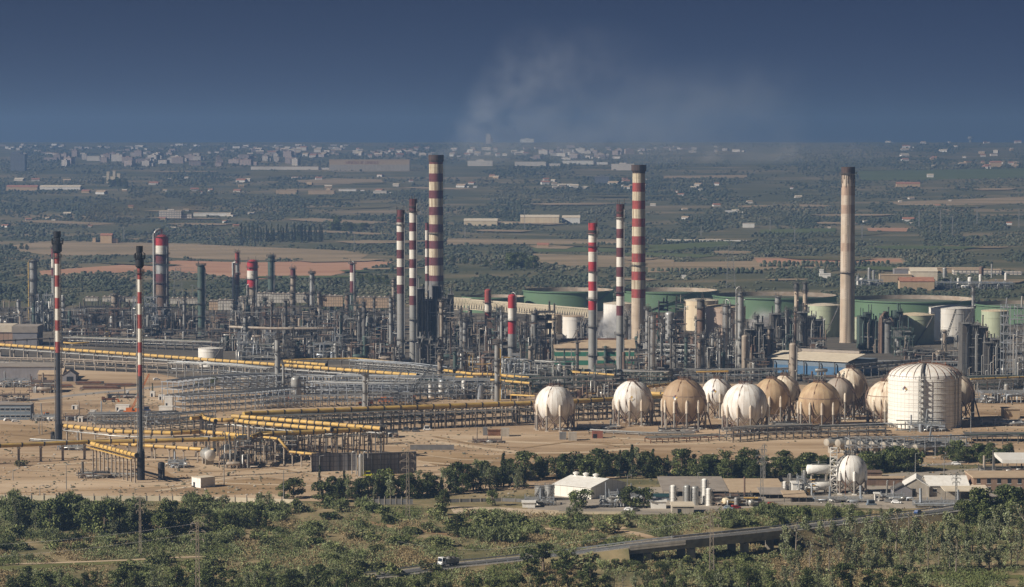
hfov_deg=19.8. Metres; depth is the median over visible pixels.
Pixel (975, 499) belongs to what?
tree
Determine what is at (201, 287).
process column
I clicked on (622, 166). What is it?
warehouse
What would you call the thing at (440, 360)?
process column
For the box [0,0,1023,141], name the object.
sky
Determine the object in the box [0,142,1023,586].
ground
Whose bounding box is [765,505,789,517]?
bush
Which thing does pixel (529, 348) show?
process column
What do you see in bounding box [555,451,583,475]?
tree
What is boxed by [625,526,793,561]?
road bridge
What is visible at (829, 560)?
bare tree
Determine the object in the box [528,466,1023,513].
works yard
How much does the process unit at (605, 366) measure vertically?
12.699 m
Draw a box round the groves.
[0,142,1023,310]
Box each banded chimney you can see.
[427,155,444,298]
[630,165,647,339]
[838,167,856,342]
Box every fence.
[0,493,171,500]
[172,494,292,503]
[369,497,412,504]
[449,497,524,502]
[765,475,835,482]
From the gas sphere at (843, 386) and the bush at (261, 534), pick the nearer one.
the bush at (261, 534)
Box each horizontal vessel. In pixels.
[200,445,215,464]
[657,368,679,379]
[722,494,734,504]
[748,496,761,506]
[806,461,831,480]
[807,478,829,493]
[815,366,827,374]
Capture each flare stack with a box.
[51,231,63,439]
[134,246,144,479]
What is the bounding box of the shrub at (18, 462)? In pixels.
[14,460,27,465]
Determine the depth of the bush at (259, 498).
1173.83 m
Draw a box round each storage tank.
[198,346,222,366]
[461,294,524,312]
[522,287,613,311]
[534,483,545,498]
[544,482,554,498]
[548,313,561,333]
[562,314,584,337]
[603,301,630,338]
[624,287,717,311]
[684,298,718,330]
[706,304,745,337]
[712,292,837,319]
[808,302,839,336]
[855,294,975,321]
[855,317,856,338]
[887,360,961,430]
[901,312,934,343]
[929,305,973,339]
[974,300,1023,324]
[981,308,1008,346]
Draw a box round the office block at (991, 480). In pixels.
[964,471,1023,490]
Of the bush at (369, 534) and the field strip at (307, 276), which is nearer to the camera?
the bush at (369, 534)
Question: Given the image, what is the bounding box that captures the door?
[912,489,915,496]
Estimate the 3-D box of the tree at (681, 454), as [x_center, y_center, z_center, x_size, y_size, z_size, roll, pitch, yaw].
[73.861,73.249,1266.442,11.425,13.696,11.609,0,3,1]
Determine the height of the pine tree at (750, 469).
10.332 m
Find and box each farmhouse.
[14,178,25,180]
[81,190,90,192]
[95,190,107,193]
[149,181,158,184]
[236,178,246,181]
[456,184,470,186]
[569,184,581,187]
[607,181,619,184]
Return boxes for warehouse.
[6,185,39,190]
[40,185,81,189]
[251,166,328,169]
[276,190,297,193]
[308,190,334,193]
[338,189,364,190]
[373,191,390,193]
[464,218,512,225]
[468,160,492,165]
[515,162,559,165]
[520,215,559,222]
[537,243,548,245]
[553,471,626,498]
[562,161,607,163]
[562,215,579,223]
[611,163,633,169]
[879,274,911,282]
[902,217,913,220]
[902,473,929,496]
[908,267,937,280]
[923,475,969,496]
[952,269,1021,274]
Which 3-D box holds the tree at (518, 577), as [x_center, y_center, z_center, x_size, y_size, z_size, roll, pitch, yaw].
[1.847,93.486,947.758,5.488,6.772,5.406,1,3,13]
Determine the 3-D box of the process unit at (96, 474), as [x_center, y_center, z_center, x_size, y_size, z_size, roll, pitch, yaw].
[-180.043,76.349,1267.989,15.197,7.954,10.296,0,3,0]
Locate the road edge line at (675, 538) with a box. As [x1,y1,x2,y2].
[408,507,950,569]
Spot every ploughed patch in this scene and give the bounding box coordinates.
[0,424,112,442]
[205,478,311,494]
[418,450,698,482]
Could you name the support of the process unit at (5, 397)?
on the bare yard at (523, 428)
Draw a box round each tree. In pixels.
[3,495,34,523]
[5,575,28,586]
[8,501,19,522]
[10,497,23,526]
[18,501,36,527]
[19,566,36,586]
[30,509,40,529]
[30,572,51,586]
[32,512,53,528]
[36,499,62,528]
[46,573,56,586]
[48,496,70,529]
[55,503,82,529]
[55,508,65,529]
[57,568,63,585]
[64,576,82,586]
[65,503,71,528]
[73,504,102,532]
[79,505,101,532]
[79,572,88,586]
[87,571,100,586]
[90,499,117,532]
[97,571,103,584]
[105,503,127,531]
[108,179,116,185]
[108,569,121,586]
[109,511,119,534]
[120,569,128,586]
[122,513,136,534]
[124,507,138,534]
[125,503,148,532]
[125,571,140,586]
[138,576,145,586]
[141,506,150,531]
[146,512,154,531]
[149,566,157,584]
[151,513,169,532]
[155,512,176,531]
[158,497,179,530]
[163,563,184,586]
[172,504,178,522]
[175,513,191,532]
[177,508,195,528]
[177,572,188,584]
[186,574,198,586]
[189,502,195,527]
[196,566,216,586]
[203,509,213,524]
[208,578,218,586]
[210,511,220,525]
[216,573,226,586]
[218,510,230,528]
[226,568,241,586]
[227,515,234,524]
[231,515,241,527]
[237,513,252,527]
[239,223,242,239]
[243,572,249,586]
[247,223,250,240]
[248,515,261,529]
[250,510,265,526]
[251,569,257,584]
[256,223,258,240]
[259,513,271,528]
[261,573,271,586]
[265,224,267,239]
[270,223,273,241]
[270,573,276,586]
[275,483,293,498]
[276,224,279,240]
[283,569,303,586]
[283,579,290,586]
[284,477,305,497]
[285,223,287,240]
[293,223,296,240]
[296,225,298,240]
[298,225,301,241]
[301,223,303,240]
[304,225,306,240]
[304,568,311,586]
[307,224,310,241]
[307,564,325,584]
[311,481,334,502]
[317,465,320,480]
[318,223,321,241]
[318,570,330,586]
[325,476,339,497]
[327,221,337,230]
[330,216,340,225]
[332,477,347,498]
[333,580,340,586]
[334,218,341,229]
[338,573,355,586]
[343,221,353,230]
[345,475,352,497]
[347,481,361,499]
[350,569,364,586]
[352,223,358,230]
[354,478,363,496]
[357,475,378,497]
[358,222,365,231]
[360,576,370,586]
[363,473,395,496]
[370,481,377,498]
[370,577,379,586]
[374,275,381,283]
[376,467,394,492]
[378,477,393,497]
[382,274,388,282]
[384,578,391,586]
[385,474,395,497]
[391,478,404,496]
[395,474,404,495]
[395,578,404,586]
[400,472,416,495]
[400,474,415,498]
[409,476,428,497]
[411,580,422,586]
[413,469,422,492]
[420,472,433,493]
[421,571,434,586]
[428,475,439,488]
[428,475,440,495]
[435,487,449,506]
[437,581,447,586]
[438,477,443,495]
[439,467,447,489]
[443,513,471,536]
[444,466,454,479]
[445,469,452,489]
[447,461,470,491]
[451,471,458,493]
[452,465,466,483]
[457,473,471,493]
[462,580,471,586]
[463,463,475,476]
[465,573,482,586]
[466,467,479,489]
[472,458,479,478]
[475,464,484,489]
[477,460,490,477]
[482,463,489,487]
[482,465,497,478]
[483,578,494,586]
[484,467,494,489]
[485,489,497,505]
[490,473,502,487]
[493,468,501,485]
[493,578,504,586]
[496,465,511,486]
[500,452,511,480]
[501,458,514,474]
[505,252,517,267]
[505,463,514,486]
[506,579,517,586]
[509,573,526,586]
[510,450,539,478]
[510,464,514,479]
[513,252,523,265]
[513,468,521,488]
[513,548,540,574]
[516,467,523,484]
[518,252,527,263]
[521,466,528,487]
[524,260,530,268]
[526,463,536,478]
[527,572,534,586]
[528,255,538,268]
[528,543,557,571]
[532,455,548,477]
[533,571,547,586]
[538,460,549,477]
[544,455,567,475]
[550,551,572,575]
[551,574,558,586]
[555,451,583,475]
[556,461,568,478]
[560,574,575,586]
[568,489,593,506]
[569,455,575,474]
[573,452,600,475]
[574,570,585,586]
[577,562,598,586]
[583,456,601,476]
[589,448,611,464]
[595,451,624,475]
[595,457,611,477]
[598,574,613,586]
[607,572,620,586]
[610,454,628,474]
[611,558,619,566]
[617,449,622,477]
[617,486,640,506]
[618,570,628,586]
[621,450,636,473]
[621,559,629,567]
[625,444,638,478]
[630,571,640,586]
[632,487,653,507]
[634,447,640,472]
[637,450,661,477]
[640,563,647,571]
[642,569,651,586]
[650,456,663,477]
[653,561,663,568]
[657,455,672,475]
[657,563,672,586]
[665,574,676,586]
[670,448,680,474]
[670,457,677,475]
[671,448,691,475]
[679,560,684,569]
[679,577,687,586]
[680,458,699,475]
[682,556,693,566]
[690,463,711,475]
[695,462,709,475]
[695,575,702,586]
[696,455,714,475]
[697,454,716,473]
[697,565,704,572]
[701,570,723,586]
[704,454,720,475]
[713,568,726,586]
[714,449,735,476]
[717,457,737,477]
[727,572,734,586]
[731,458,743,477]
[732,447,749,477]
[732,454,749,477]
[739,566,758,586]
[742,448,764,477]
[742,459,761,477]
[750,570,761,586]
[756,463,772,477]
[761,456,771,472]
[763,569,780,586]
[768,457,784,476]
[771,456,790,476]
[773,513,786,526]
[775,449,793,471]
[777,565,790,586]
[778,525,793,555]
[782,456,792,476]
[783,547,795,574]
[785,457,798,477]
[786,515,806,549]
[788,565,797,586]
[789,463,801,477]
[792,514,806,523]
[794,544,803,570]
[795,452,820,477]
[795,457,804,477]
[799,516,811,545]
[799,567,817,586]
[800,505,812,523]
[802,536,814,566]
[805,458,816,478]
[805,534,817,556]
[810,512,817,522]
[813,521,826,544]
[813,551,823,572]
[815,454,828,477]
[815,573,823,586]
[818,517,831,531]
[820,541,839,569]
[823,457,835,478]
[824,508,841,519]
[828,565,837,586]
[829,521,837,543]
[830,562,855,586]
[832,547,843,563]
[833,525,844,551]
[841,508,857,538]
[841,541,854,563]
[845,560,857,586]
[846,521,862,552]
[849,537,863,565]
[854,510,863,517]
[858,453,875,469]
[860,517,871,544]
[861,543,873,568]
[861,569,875,586]
[864,522,876,555]
[869,454,881,469]
[870,516,884,548]
[871,452,883,469]
[871,572,885,586]
[872,539,882,569]
[874,454,885,471]
[879,449,891,468]
[880,511,891,539]
[882,455,891,469]
[883,535,894,568]
[884,446,898,469]
[884,451,903,471]
[885,507,906,550]
[885,576,900,586]
[888,507,893,514]
[891,445,901,467]
[892,564,906,586]
[894,552,906,570]
[895,445,925,470]
[897,527,908,553]
[899,449,916,470]
[900,508,919,543]
[902,573,922,586]
[905,543,917,572]
[906,517,926,548]
[915,543,925,566]
[918,512,937,544]
[922,540,934,567]
[925,523,939,553]
[932,545,943,564]
[936,447,945,459]
[936,522,944,546]
[940,511,958,553]
[940,534,958,566]
[944,445,956,459]
[946,535,965,571]
[949,439,965,459]
[951,450,962,461]
[951,523,960,553]
[953,498,973,524]
[960,446,971,461]
[960,540,973,568]
[962,487,996,523]
[962,525,973,551]
[966,487,996,522]
[966,525,979,552]
[967,448,975,461]
[970,443,982,461]
[973,541,985,569]
[974,514,984,541]
[976,502,990,526]
[978,451,989,463]
[980,519,995,550]
[981,532,996,567]
[982,444,991,459]
[983,446,1000,462]
[984,442,996,458]
[989,501,1010,522]
[989,506,1000,538]
[992,487,1009,501]
[992,504,1008,539]
[993,544,1004,568]
[995,484,1018,513]
[1002,444,1012,451]
[1003,486,1023,517]
[1003,501,1017,541]
[1004,502,1023,524]
[1005,541,1015,564]
[1010,503,1023,537]
[1011,542,1022,564]
[1012,500,1023,522]
[1014,519,1023,551]
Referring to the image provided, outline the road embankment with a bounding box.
[381,512,960,578]
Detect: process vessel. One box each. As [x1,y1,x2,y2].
[289,376,303,399]
[351,451,367,476]
[664,311,675,343]
[741,335,749,373]
[782,481,787,489]
[788,343,798,379]
[788,473,794,489]
[878,311,894,352]
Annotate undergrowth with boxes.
[0,500,1023,586]
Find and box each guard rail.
[364,497,995,572]
[378,509,960,576]
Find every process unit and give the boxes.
[0,307,18,323]
[0,371,35,386]
[0,386,29,400]
[1,301,25,323]
[22,307,45,328]
[22,373,55,392]
[29,293,53,330]
[29,403,54,420]
[45,311,65,328]
[52,320,107,341]
[57,432,87,449]
[60,302,86,331]
[62,306,87,327]
[63,402,93,420]
[76,461,110,478]
[79,298,111,331]
[87,299,107,324]
[94,401,121,417]
[104,299,137,336]
[105,310,128,330]
[107,387,136,397]
[111,320,153,344]
[131,293,158,333]
[134,413,163,423]
[149,304,170,328]
[153,300,182,333]
[153,325,203,345]
[165,451,190,467]
[175,301,191,327]
[177,306,208,333]
[187,312,211,326]
[204,311,234,337]
[210,308,230,328]
[211,328,242,350]
[219,425,257,467]
[229,306,263,339]
[236,332,275,359]
[250,309,274,326]
[250,431,296,460]
[261,303,293,342]
[281,327,315,357]
[289,296,321,344]
[309,327,345,359]
[316,309,336,326]
[317,310,354,345]
[339,322,374,359]
[349,295,372,340]
[365,328,401,360]
[365,420,398,437]
[366,308,379,325]
[368,311,396,344]
[379,309,396,324]
[415,373,455,396]
[443,296,458,359]
[448,315,458,340]
[449,338,479,371]
[451,370,505,399]
[465,313,491,359]
[468,306,478,344]
[468,427,505,442]
[474,347,501,376]
[475,315,484,341]
[485,316,507,359]
[496,313,499,336]
[501,351,531,377]
[503,309,507,342]
[513,368,547,392]
[517,316,536,363]
[525,488,556,505]
[529,321,544,339]
[536,300,561,367]
[537,348,577,385]
[569,367,619,397]
[574,364,619,385]
[576,419,620,428]
[595,354,662,373]
[599,482,625,506]
[617,347,665,379]
[624,483,655,499]
[634,316,660,358]
[655,329,669,359]
[658,295,687,338]
[658,419,698,431]
[668,333,683,353]
[676,323,694,359]
[688,332,694,360]
[705,329,734,373]
[713,477,757,505]
[740,350,769,377]
[748,335,766,363]
[772,416,798,424]
[774,329,781,353]
[777,324,802,351]
[795,473,818,494]
[798,331,807,348]
[802,371,833,382]
[808,329,826,348]
[813,485,866,502]
[855,273,885,286]
[879,480,911,500]
[890,317,917,355]
[900,337,957,364]
[902,409,944,431]
[912,488,970,507]
[914,427,967,448]
[935,277,1014,288]
[974,380,1023,402]
[978,455,1023,470]
[980,415,1023,425]
[1000,296,1023,387]
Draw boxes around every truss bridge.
[425,296,471,312]
[551,305,587,317]
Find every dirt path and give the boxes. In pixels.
[1,556,205,563]
[326,517,468,536]
[545,528,655,537]
[620,517,658,528]
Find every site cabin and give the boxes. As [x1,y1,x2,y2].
[78,416,83,421]
[115,404,129,410]
[150,391,154,396]
[158,394,164,399]
[159,406,173,412]
[165,396,172,405]
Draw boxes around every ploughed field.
[40,260,390,278]
[755,258,901,261]
[867,228,907,230]
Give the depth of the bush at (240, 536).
1072.01 m
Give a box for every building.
[0,323,17,343]
[0,362,63,380]
[0,402,34,419]
[10,153,26,170]
[12,324,43,345]
[37,368,66,379]
[44,157,57,160]
[62,369,78,380]
[87,156,100,160]
[100,233,118,242]
[159,209,192,218]
[193,212,232,215]
[486,134,492,143]
[520,138,533,142]
[595,175,608,183]
[663,239,746,240]
[743,223,754,227]
[819,273,830,277]
[893,268,908,273]
[896,182,919,186]
[897,267,978,272]
[898,277,934,289]
[989,161,1001,166]
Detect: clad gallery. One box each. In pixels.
[85,296,98,310]
[102,295,125,304]
[125,296,137,318]
[170,297,197,314]
[209,299,217,319]
[218,298,233,321]
[238,296,252,308]
[256,292,271,306]
[270,292,309,326]
[320,294,343,311]
[356,296,388,329]
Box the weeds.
[0,387,1023,496]
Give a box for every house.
[256,150,263,153]
[299,146,307,150]
[309,154,317,157]
[314,148,321,152]
[374,153,382,156]
[732,149,744,151]
[790,481,799,489]
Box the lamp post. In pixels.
[283,469,287,498]
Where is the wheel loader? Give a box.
[102,395,119,401]
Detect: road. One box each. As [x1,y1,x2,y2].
[0,382,203,401]
[35,392,170,402]
[364,497,1012,577]
[759,419,883,424]
[832,459,982,467]
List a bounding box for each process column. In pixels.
[15,299,21,318]
[17,311,22,323]
[28,255,38,318]
[28,290,34,310]
[30,295,37,323]
[50,247,54,296]
[60,295,65,316]
[110,290,119,330]
[153,228,170,323]
[181,295,187,332]
[196,261,206,335]
[230,299,235,328]
[232,248,240,312]
[237,297,241,325]
[241,295,246,313]
[241,311,249,348]
[244,301,250,313]
[245,255,259,317]
[252,306,255,325]
[258,298,262,332]
[261,293,268,318]
[262,301,267,335]
[266,253,275,312]
[269,297,273,335]
[273,331,281,392]
[280,359,285,392]
[282,295,288,344]
[289,263,296,324]
[289,289,294,317]
[308,269,315,333]
[316,288,321,317]
[338,308,343,354]
[344,292,350,331]
[348,259,356,322]
[353,300,359,334]
[356,306,362,348]
[360,297,366,339]
[361,369,369,406]
[371,294,376,342]
[374,324,380,344]
[387,293,394,351]
[390,274,396,315]
[436,349,443,375]
[437,296,445,365]
[444,304,448,353]
[451,345,458,370]
[458,304,463,346]
[461,316,469,366]
[491,307,497,348]
[492,336,501,400]
[496,303,500,318]
[496,319,499,338]
[498,304,504,361]
[522,315,526,338]
[523,311,528,337]
[526,346,533,373]
[530,308,538,356]
[552,317,557,337]
[574,337,580,368]
[602,346,608,368]
[624,310,629,339]
[641,337,644,358]
[643,304,650,356]
[648,312,657,382]
[659,317,664,369]
[663,315,666,353]
[668,318,673,367]
[672,340,677,379]
[682,330,689,371]
[694,316,696,370]
[695,294,706,371]
[696,334,702,377]
[700,329,706,373]
[709,331,716,372]
[715,327,719,372]
[717,333,722,373]
[720,299,731,373]
[731,308,732,345]
[735,286,745,367]
[752,312,759,362]
[766,323,771,356]
[774,291,781,312]
[784,306,790,349]
[792,307,798,343]
[793,278,799,317]
[797,317,804,347]
[801,280,808,314]
[941,329,948,351]
[954,335,957,346]
[970,284,975,321]
[1004,384,1008,394]
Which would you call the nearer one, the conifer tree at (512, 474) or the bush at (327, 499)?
the bush at (327, 499)
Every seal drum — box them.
[50,431,54,438]
[158,462,164,479]
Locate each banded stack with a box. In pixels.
[395,206,406,358]
[407,195,418,360]
[425,223,428,298]
[483,289,492,349]
[506,292,517,369]
[586,218,598,371]
[614,200,625,374]
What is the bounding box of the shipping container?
[592,431,602,437]
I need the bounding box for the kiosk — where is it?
[873,492,879,500]
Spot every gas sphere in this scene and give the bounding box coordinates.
[533,379,575,431]
[612,375,657,426]
[660,372,711,429]
[700,372,730,418]
[721,377,768,432]
[757,371,795,424]
[770,370,800,418]
[797,375,845,424]
[827,371,860,420]
[830,446,867,494]
[837,361,867,415]
[843,391,869,412]
[865,374,887,422]
[957,369,980,420]
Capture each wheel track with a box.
[0,432,50,436]
[22,469,281,482]
[32,456,174,477]
[155,482,312,490]
[172,467,306,473]
[291,469,440,479]
[405,439,496,443]
[417,454,613,462]
[431,436,626,447]
[471,433,714,438]
[603,437,700,440]
[603,443,734,456]
[983,425,1023,427]
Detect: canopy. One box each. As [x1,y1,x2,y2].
[657,476,728,491]
[722,478,782,496]
[757,487,785,498]
[781,490,806,501]
[940,484,990,499]
[963,432,1023,441]
[994,452,1023,470]
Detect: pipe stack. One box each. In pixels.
[41,384,72,387]
[75,381,103,384]
[80,385,120,389]
[104,383,136,386]
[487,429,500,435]
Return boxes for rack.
[0,357,174,373]
[29,438,72,441]
[62,336,221,350]
[84,472,136,477]
[87,410,178,424]
[92,413,131,428]
[134,410,215,430]
[161,373,276,402]
[167,361,274,380]
[174,386,298,410]
[221,372,336,393]
[246,344,398,359]
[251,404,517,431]
[255,424,387,447]
[258,392,414,408]
[301,413,450,423]
[304,380,415,402]
[331,374,448,392]
[349,359,450,377]
[382,381,506,399]
[418,373,538,387]
[463,356,563,371]
[507,375,614,394]
[511,399,663,422]
[568,369,669,384]
[588,429,695,435]
[639,343,734,367]
[645,433,724,443]
[672,367,788,381]
[718,423,819,442]
[743,371,822,380]
[781,423,896,430]
[811,424,891,438]
[845,435,969,455]
[878,360,957,369]
[961,432,1023,444]
[965,374,1023,388]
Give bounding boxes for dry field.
[12,241,367,259]
[251,171,333,175]
[293,178,382,184]
[447,238,615,244]
[533,254,673,266]
[648,257,905,271]
[664,175,746,177]
[893,197,1023,204]
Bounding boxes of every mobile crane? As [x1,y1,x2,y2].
[123,374,149,411]
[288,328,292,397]
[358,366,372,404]
[378,365,405,402]
[402,355,439,400]
[935,309,956,363]
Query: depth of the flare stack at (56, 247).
1416.76 m
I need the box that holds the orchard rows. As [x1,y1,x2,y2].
[651,231,889,273]
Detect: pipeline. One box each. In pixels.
[0,334,109,347]
[0,343,419,387]
[0,436,245,461]
[62,424,245,450]
[63,342,88,348]
[87,442,138,482]
[101,443,215,461]
[104,336,219,346]
[190,413,217,447]
[204,418,334,455]
[229,325,386,342]
[231,414,383,452]
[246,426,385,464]
[263,436,311,467]
[283,360,327,379]
[285,357,400,371]
[443,369,530,392]
[453,320,503,329]
[455,376,474,377]
[490,379,531,396]
[510,394,534,421]
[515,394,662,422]
[572,371,615,389]
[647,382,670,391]
[651,392,663,394]
[696,370,728,385]
[845,359,920,376]
[970,376,1023,389]
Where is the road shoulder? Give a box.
[371,498,996,578]
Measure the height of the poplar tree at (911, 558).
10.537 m
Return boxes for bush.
[0,493,14,507]
[0,499,10,506]
[0,503,10,514]
[0,506,12,517]
[0,533,11,538]
[0,536,7,542]
[0,542,13,550]
[2,526,20,537]
[5,524,28,531]
[6,487,21,497]
[12,540,34,549]
[21,552,33,560]
[23,528,33,536]
[28,531,42,536]
[30,500,42,511]
[38,527,56,538]
[42,538,69,548]
[46,534,59,541]
[50,531,67,540]
[55,492,73,502]
[61,490,75,498]
[66,530,82,541]
[66,541,92,550]
[71,495,90,503]
[79,498,89,505]
[93,533,108,541]
[96,550,106,556]
[97,533,116,545]
[101,496,121,504]
[111,539,134,546]
[116,559,148,571]
[126,532,148,541]
[131,497,145,505]
[141,564,151,570]
[143,533,156,540]
[143,571,152,581]
[144,556,165,564]
[146,508,161,514]
[152,529,169,538]
[153,552,176,562]
[154,534,175,543]
[155,528,170,534]
[178,534,191,542]
[181,490,192,502]
[181,496,197,505]
[182,530,197,539]
[182,565,201,572]
[182,571,198,579]
[183,558,200,567]
[189,496,208,505]
[190,489,211,501]
[190,542,207,551]
[191,535,208,544]
[191,559,218,566]
[193,502,208,514]
[195,559,210,568]
[197,501,220,509]
[197,531,211,539]
[197,571,214,581]
[202,499,222,510]
[203,553,226,564]
[207,494,229,504]
[209,565,227,573]
[212,508,230,518]
[213,538,229,543]
[217,529,234,541]
[222,525,241,532]
[224,501,239,507]
[225,527,245,540]
[229,501,249,509]
[233,506,250,514]
[235,510,254,516]
[238,562,258,570]
[239,501,259,508]
[243,506,262,517]
[247,503,265,511]
[249,531,259,539]
[250,528,262,533]
[250,570,266,579]
[254,492,274,502]
[256,558,271,570]
[258,502,285,515]
[258,535,275,544]
[259,530,268,536]
[266,526,283,533]
[268,509,286,521]
[270,500,290,508]
[271,543,283,548]
[273,510,289,516]
[276,571,304,580]
[277,527,288,533]
[279,506,291,512]
[284,498,311,511]
[292,539,305,546]
[294,539,313,545]
[298,519,323,529]
[302,525,324,537]
[306,567,322,577]
[307,537,325,543]
[313,496,335,508]
[318,511,343,519]
[318,551,329,557]
[321,540,340,549]
[321,552,339,559]
[326,567,343,576]
[330,496,349,509]
[330,543,347,552]
[334,505,348,511]
[342,556,348,561]
[345,531,363,539]
[345,558,368,570]
[347,548,367,558]
[351,573,377,581]
[353,519,368,526]
[355,495,374,506]
[358,529,374,536]
[361,501,379,509]
[362,531,382,542]
[364,504,389,512]
[366,560,386,569]
[367,543,385,550]
[374,505,390,514]
[375,562,405,575]
[381,514,398,524]
[386,536,400,544]
[394,535,413,545]
[404,527,416,534]
[410,527,422,533]
[418,559,442,571]
[421,521,433,526]
[422,523,440,532]
[423,536,433,541]
[425,503,447,514]
[427,511,442,519]
[430,536,455,546]
[440,513,454,524]
[459,523,477,537]
[462,509,489,518]
[470,512,496,523]
[470,518,495,531]
[474,524,504,541]
[479,507,508,521]
[485,525,508,540]
[491,527,520,541]
[492,521,519,530]
[504,512,524,524]
[505,514,537,523]
[505,525,529,542]
[519,520,541,529]
[525,524,544,535]
[529,522,539,530]
[545,574,555,582]
[549,516,568,523]
[549,517,568,528]
[549,544,577,552]
[556,532,571,540]
[558,521,575,529]
[564,505,583,516]
[567,551,599,566]
[568,513,591,523]
[574,520,592,530]
[582,535,597,542]
[593,519,605,526]
[593,532,607,540]
[595,524,621,533]
[595,558,610,568]
[597,539,613,546]
[604,514,628,523]
[609,534,620,540]
[618,536,631,543]
[621,508,636,518]
[623,518,635,527]
[627,564,640,571]
[637,553,654,560]
[639,516,650,521]
[639,571,660,579]
[647,519,656,525]
[657,516,674,524]
[657,525,679,536]
[657,559,675,567]
[666,513,677,520]
[672,555,694,566]
[675,569,687,576]
[689,560,710,568]
[702,554,715,560]
[711,516,731,526]
[711,548,730,557]
[716,506,738,516]
[719,514,738,527]
[721,549,738,554]
[722,508,744,518]
[723,560,732,565]
[724,519,732,527]
[733,552,752,562]
[734,513,749,521]
[735,515,759,526]
[738,515,755,525]
[749,505,767,514]
[753,502,771,515]
[757,546,767,551]
[757,558,770,563]
[759,500,777,510]
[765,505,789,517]
[765,550,778,555]
[769,554,781,560]
[789,505,800,515]
[822,502,845,512]
[845,503,857,509]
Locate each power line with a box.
[11,533,193,555]
[398,517,702,549]
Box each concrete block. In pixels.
[483,427,487,435]
[501,428,508,436]
[559,432,565,439]
[568,432,576,440]
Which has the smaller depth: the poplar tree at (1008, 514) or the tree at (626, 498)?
the poplar tree at (1008, 514)
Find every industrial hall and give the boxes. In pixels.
[468,299,556,323]
[553,338,635,368]
[765,348,877,374]
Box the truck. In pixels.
[438,556,459,566]
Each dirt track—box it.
[0,485,274,493]
[10,466,357,485]
[31,456,220,465]
[399,434,772,444]
[418,461,554,473]
[431,441,641,453]
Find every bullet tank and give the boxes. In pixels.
[824,434,847,452]
[835,435,857,453]
[846,435,870,451]
[857,438,880,451]
[869,438,895,452]
[880,439,903,449]
[891,439,915,445]
[900,439,928,453]
[912,439,941,453]
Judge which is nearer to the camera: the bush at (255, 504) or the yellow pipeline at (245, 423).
the bush at (255, 504)
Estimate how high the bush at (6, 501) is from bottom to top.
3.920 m
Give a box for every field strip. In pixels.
[23,220,114,224]
[100,262,181,264]
[149,217,217,218]
[150,171,215,171]
[166,223,234,224]
[243,276,364,277]
[288,218,381,223]
[296,230,390,234]
[299,259,379,261]
[332,206,391,208]
[337,240,424,242]
[352,182,385,183]
[361,267,424,268]
[400,187,475,188]
[477,229,531,231]
[498,221,566,224]
[531,203,613,204]
[531,245,573,248]
[553,244,651,247]
[585,193,628,193]
[596,195,676,196]
[613,252,715,257]
[714,250,751,253]
[738,205,769,206]
[768,278,804,279]
[784,256,873,259]
[799,204,828,206]
[810,222,856,223]
[815,214,890,215]
[816,233,882,236]
[863,245,977,248]
[951,205,984,206]
[975,246,1002,247]
[977,188,1014,189]
[982,279,1023,281]
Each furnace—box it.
[393,314,408,343]
[416,331,444,367]
[417,278,452,341]
[437,284,454,325]
[576,319,587,337]
[744,315,773,362]
[769,306,793,349]
[796,303,827,348]
[856,304,878,352]
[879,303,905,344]
[958,312,988,375]
[982,330,1015,377]
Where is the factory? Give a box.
[329,159,409,170]
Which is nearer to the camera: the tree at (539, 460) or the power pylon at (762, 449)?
the power pylon at (762, 449)
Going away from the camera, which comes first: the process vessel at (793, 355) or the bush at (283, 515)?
the bush at (283, 515)
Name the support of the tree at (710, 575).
on the ground at (740, 162)
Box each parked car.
[363,471,372,476]
[412,427,419,431]
[423,425,431,429]
[866,499,876,504]
[891,500,901,503]
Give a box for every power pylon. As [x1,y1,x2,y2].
[135,495,144,553]
[169,266,196,296]
[189,519,205,586]
[400,450,413,516]
[704,508,720,569]
[716,244,745,288]
[756,448,767,502]
[952,472,960,504]
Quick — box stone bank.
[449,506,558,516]
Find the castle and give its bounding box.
[106,170,120,182]
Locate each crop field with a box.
[533,247,615,251]
[648,241,730,250]
[760,228,835,233]
[858,168,1023,179]
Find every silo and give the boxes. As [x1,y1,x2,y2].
[669,485,678,503]
[683,485,691,500]
[691,486,699,504]
[701,478,709,503]
[705,488,714,505]
[868,267,870,281]
[943,267,946,277]
[979,266,983,275]
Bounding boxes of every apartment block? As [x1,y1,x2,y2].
[53,153,63,159]
[61,152,70,157]
[61,159,69,165]
[64,157,74,163]
[72,149,78,156]
[82,153,87,159]
[100,156,108,161]
[111,154,124,160]
[122,156,137,162]
[124,161,135,165]
[134,150,142,156]
[142,160,154,165]
[147,154,159,159]
[153,152,163,158]
[158,160,169,163]
[172,156,184,162]
[184,154,196,159]
[189,161,205,165]
[194,156,205,159]
[228,159,238,162]
[239,154,249,158]
[239,158,258,164]
[262,156,271,160]
[274,156,279,161]
[283,150,293,157]
[285,157,296,162]
[292,158,300,165]
[533,155,542,159]
[539,149,548,154]
[557,153,567,156]
[563,149,571,152]
[570,154,579,158]
[576,148,589,152]
[581,151,591,153]
[594,153,605,157]
[612,150,622,154]
[624,148,633,153]
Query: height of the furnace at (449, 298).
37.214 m
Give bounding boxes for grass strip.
[0,558,178,569]
[796,575,1023,581]
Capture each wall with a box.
[311,452,356,471]
[362,451,415,474]
[410,445,453,449]
[528,511,620,513]
[784,503,835,504]
[841,505,892,507]
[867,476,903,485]
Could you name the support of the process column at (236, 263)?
on the plant floor
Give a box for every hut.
[191,475,214,487]
[521,500,535,507]
[649,498,666,508]
[653,493,668,499]
[670,501,694,514]
[867,470,882,475]
[890,482,912,496]
[1000,407,1020,418]
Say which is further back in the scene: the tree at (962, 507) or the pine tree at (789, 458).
the pine tree at (789, 458)
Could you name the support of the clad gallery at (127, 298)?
on the plant floor
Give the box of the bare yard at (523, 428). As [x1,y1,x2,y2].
[0,370,1023,500]
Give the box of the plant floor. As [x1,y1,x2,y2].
[0,307,1023,395]

